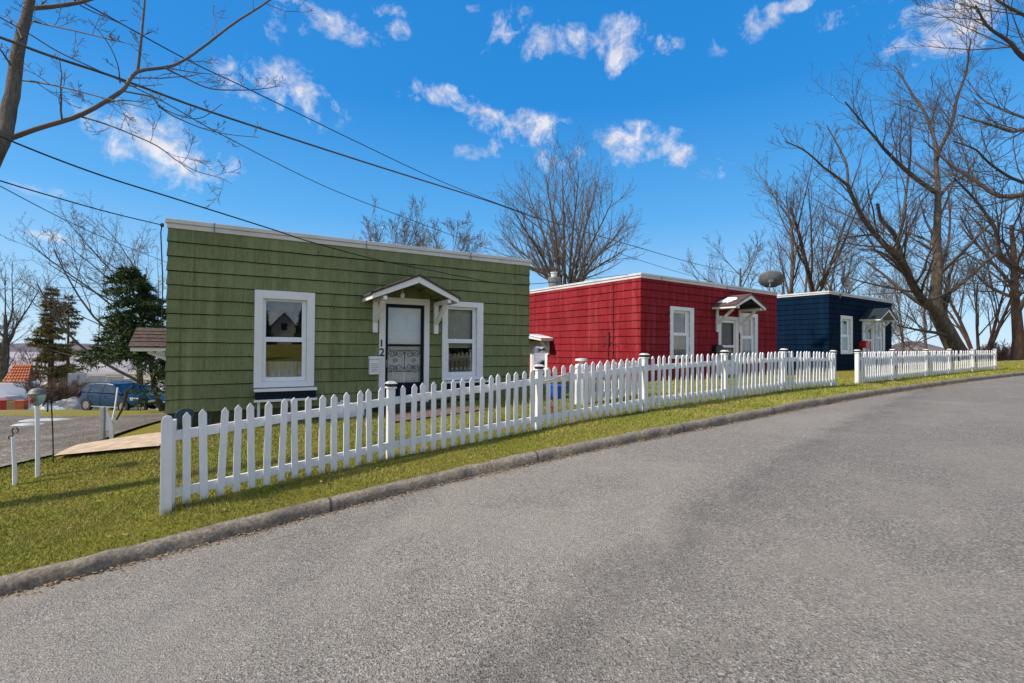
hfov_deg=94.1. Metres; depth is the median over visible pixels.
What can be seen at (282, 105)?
utility cable
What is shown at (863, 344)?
mailbox
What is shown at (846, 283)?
satellite dish
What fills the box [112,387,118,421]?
leaning pole
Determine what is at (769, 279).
satellite dish
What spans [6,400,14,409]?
storage box
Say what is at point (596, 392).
picket fence
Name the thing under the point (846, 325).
window
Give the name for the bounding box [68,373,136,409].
car
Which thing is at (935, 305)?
bare tree
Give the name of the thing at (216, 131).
utility cable
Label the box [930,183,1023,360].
bare tree
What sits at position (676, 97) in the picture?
sky
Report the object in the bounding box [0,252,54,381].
bare tree
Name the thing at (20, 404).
storage bin
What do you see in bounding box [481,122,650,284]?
bare tree
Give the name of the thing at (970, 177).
bare tree
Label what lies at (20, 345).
hills
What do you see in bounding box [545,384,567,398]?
plastic bin
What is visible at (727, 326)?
door
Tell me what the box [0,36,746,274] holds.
utility cable
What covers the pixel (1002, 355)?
shrub
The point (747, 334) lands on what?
window
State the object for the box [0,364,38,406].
house
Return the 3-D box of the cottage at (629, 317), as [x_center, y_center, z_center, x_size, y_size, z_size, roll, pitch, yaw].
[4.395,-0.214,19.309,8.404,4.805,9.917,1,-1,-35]
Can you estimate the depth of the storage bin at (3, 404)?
29.77 m
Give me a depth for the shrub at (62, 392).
30.82 m
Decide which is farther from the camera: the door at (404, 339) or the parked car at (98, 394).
the parked car at (98, 394)
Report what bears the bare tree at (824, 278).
on the lawn at (153, 427)
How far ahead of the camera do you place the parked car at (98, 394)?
26.34 m
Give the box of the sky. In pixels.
[0,0,1023,348]
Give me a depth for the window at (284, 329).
8.66 m
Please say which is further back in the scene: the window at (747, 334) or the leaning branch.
the window at (747, 334)
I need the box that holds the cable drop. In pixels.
[160,223,163,327]
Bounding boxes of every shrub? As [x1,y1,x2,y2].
[14,370,81,406]
[40,375,89,399]
[966,339,1010,361]
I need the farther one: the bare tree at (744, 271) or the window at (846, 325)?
the bare tree at (744, 271)
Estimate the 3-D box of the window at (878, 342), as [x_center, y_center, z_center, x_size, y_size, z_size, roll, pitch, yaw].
[16.979,-0.193,22.740,1.412,1.856,0.934,1,-1,-34]
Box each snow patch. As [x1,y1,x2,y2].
[11,422,43,425]
[18,418,67,421]
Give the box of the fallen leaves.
[0,377,971,596]
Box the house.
[892,341,952,364]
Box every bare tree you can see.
[0,0,312,207]
[0,191,166,409]
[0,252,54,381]
[9,326,64,388]
[353,193,448,248]
[415,211,491,253]
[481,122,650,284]
[681,225,769,287]
[733,195,850,292]
[740,123,883,291]
[750,171,838,294]
[768,5,1020,361]
[784,213,894,293]
[824,267,904,339]
[857,254,959,364]
[870,0,1023,293]
[885,237,967,363]
[890,204,1023,361]
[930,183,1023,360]
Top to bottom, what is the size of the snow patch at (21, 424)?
0.060 m
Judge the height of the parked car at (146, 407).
1.607 m
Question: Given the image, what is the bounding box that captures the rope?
[544,363,580,380]
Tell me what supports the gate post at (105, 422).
on the lawn at (153, 427)
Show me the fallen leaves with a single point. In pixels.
(298, 519)
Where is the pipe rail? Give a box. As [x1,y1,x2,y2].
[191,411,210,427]
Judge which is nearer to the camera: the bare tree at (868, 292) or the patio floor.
the patio floor
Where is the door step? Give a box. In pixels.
[377,402,440,415]
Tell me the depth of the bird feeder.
5.86 m
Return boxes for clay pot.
[550,403,552,412]
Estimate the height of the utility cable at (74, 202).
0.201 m
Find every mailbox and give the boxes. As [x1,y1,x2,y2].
[368,356,379,374]
[712,345,723,356]
[858,341,869,347]
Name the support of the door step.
on the lawn at (153, 427)
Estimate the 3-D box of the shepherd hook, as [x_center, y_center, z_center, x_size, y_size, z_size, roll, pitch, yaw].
[-6.077,1.203,6.305,0.157,0.985,0.021,0,-1,3]
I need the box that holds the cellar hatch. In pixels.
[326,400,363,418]
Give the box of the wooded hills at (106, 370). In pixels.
[8,352,968,374]
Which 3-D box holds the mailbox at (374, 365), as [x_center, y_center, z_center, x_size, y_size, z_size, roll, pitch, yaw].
[-2.652,0.460,9.182,0.210,0.350,0.114,1,-1,-30]
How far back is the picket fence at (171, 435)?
6.38 m
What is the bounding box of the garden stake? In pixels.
[8,427,18,485]
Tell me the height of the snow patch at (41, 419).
0.071 m
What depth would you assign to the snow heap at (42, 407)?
30.20 m
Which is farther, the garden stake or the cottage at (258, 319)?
the cottage at (258, 319)
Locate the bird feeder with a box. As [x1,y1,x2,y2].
[26,388,47,477]
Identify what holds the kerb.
on the road
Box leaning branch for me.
[115,388,129,419]
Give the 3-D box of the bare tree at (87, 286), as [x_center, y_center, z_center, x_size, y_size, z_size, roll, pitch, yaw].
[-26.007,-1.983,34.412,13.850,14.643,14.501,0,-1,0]
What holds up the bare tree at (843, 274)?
on the lawn at (153, 427)
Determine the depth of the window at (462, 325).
10.34 m
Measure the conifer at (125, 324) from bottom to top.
6.657 m
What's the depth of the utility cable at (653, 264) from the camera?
31.18 m
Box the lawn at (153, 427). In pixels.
[0,360,1023,575]
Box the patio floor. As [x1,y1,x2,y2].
[54,432,160,455]
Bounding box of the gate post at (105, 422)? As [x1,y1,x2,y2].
[99,407,113,440]
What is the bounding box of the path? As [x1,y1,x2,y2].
[385,406,486,421]
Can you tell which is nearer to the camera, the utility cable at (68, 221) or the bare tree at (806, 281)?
the utility cable at (68, 221)
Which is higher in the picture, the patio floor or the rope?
the rope
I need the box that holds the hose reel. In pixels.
[175,408,194,429]
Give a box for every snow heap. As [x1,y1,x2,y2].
[28,401,66,409]
[55,397,82,409]
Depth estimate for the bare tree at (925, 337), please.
52.03 m
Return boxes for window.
[253,289,314,387]
[442,302,483,380]
[670,306,693,358]
[733,313,757,358]
[840,315,852,353]
[875,322,884,353]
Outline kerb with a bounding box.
[0,372,1023,595]
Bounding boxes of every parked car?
[78,381,156,410]
[108,384,164,409]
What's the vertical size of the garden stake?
0.787 m
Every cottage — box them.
[128,218,531,429]
[529,272,777,381]
[777,291,897,370]
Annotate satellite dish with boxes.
[758,270,783,290]
[839,276,854,297]
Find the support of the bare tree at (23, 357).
on the lawn at (153, 427)
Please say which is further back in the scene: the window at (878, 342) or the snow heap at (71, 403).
the snow heap at (71, 403)
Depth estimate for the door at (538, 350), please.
17.86 m
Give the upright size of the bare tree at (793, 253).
15.692 m
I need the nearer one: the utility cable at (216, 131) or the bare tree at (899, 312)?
the utility cable at (216, 131)
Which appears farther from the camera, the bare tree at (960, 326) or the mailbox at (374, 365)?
the bare tree at (960, 326)
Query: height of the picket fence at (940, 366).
1.106 m
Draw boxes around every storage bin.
[0,399,11,409]
[14,400,28,409]
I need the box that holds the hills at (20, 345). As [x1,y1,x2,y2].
[9,343,1001,352]
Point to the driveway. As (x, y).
(71, 431)
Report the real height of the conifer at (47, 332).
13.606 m
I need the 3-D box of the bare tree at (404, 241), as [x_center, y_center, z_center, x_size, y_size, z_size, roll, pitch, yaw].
[-8.342,-2.903,32.866,8.855,13.991,9.122,0,-1,0]
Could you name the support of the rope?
attached to the picket fence at (171, 435)
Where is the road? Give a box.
[0,375,1023,682]
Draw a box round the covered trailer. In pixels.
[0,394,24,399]
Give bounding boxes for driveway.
[0,414,166,466]
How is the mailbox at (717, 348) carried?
attached to the cottage at (629, 317)
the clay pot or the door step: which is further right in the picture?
the clay pot
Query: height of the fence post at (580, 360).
0.882 m
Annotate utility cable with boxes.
[0,17,512,257]
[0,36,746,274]
[0,136,627,284]
[0,180,160,224]
[0,186,164,261]
[78,0,532,215]
[604,248,713,282]
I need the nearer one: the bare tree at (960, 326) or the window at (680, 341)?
the window at (680, 341)
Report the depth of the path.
8.77 m
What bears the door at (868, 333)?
in the cottage at (825, 322)
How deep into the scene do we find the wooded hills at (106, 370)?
283.80 m
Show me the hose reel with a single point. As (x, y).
(179, 414)
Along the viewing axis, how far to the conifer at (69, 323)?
51.97 m
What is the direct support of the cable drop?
attached to the cottage at (258, 319)
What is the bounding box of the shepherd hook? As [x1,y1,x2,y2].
[47,395,57,462]
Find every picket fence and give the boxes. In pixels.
[160,348,836,514]
[588,361,637,402]
[853,349,997,382]
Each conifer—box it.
[23,286,74,386]
[42,293,85,395]
[71,262,166,411]
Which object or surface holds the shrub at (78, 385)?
on the lawn at (153, 427)
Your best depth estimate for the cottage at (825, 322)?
20.60 m
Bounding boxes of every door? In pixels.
[385,304,423,402]
[533,344,544,377]
[721,320,734,374]
[866,322,871,367]
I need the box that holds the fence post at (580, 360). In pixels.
[575,358,586,404]
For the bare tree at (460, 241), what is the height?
15.037 m

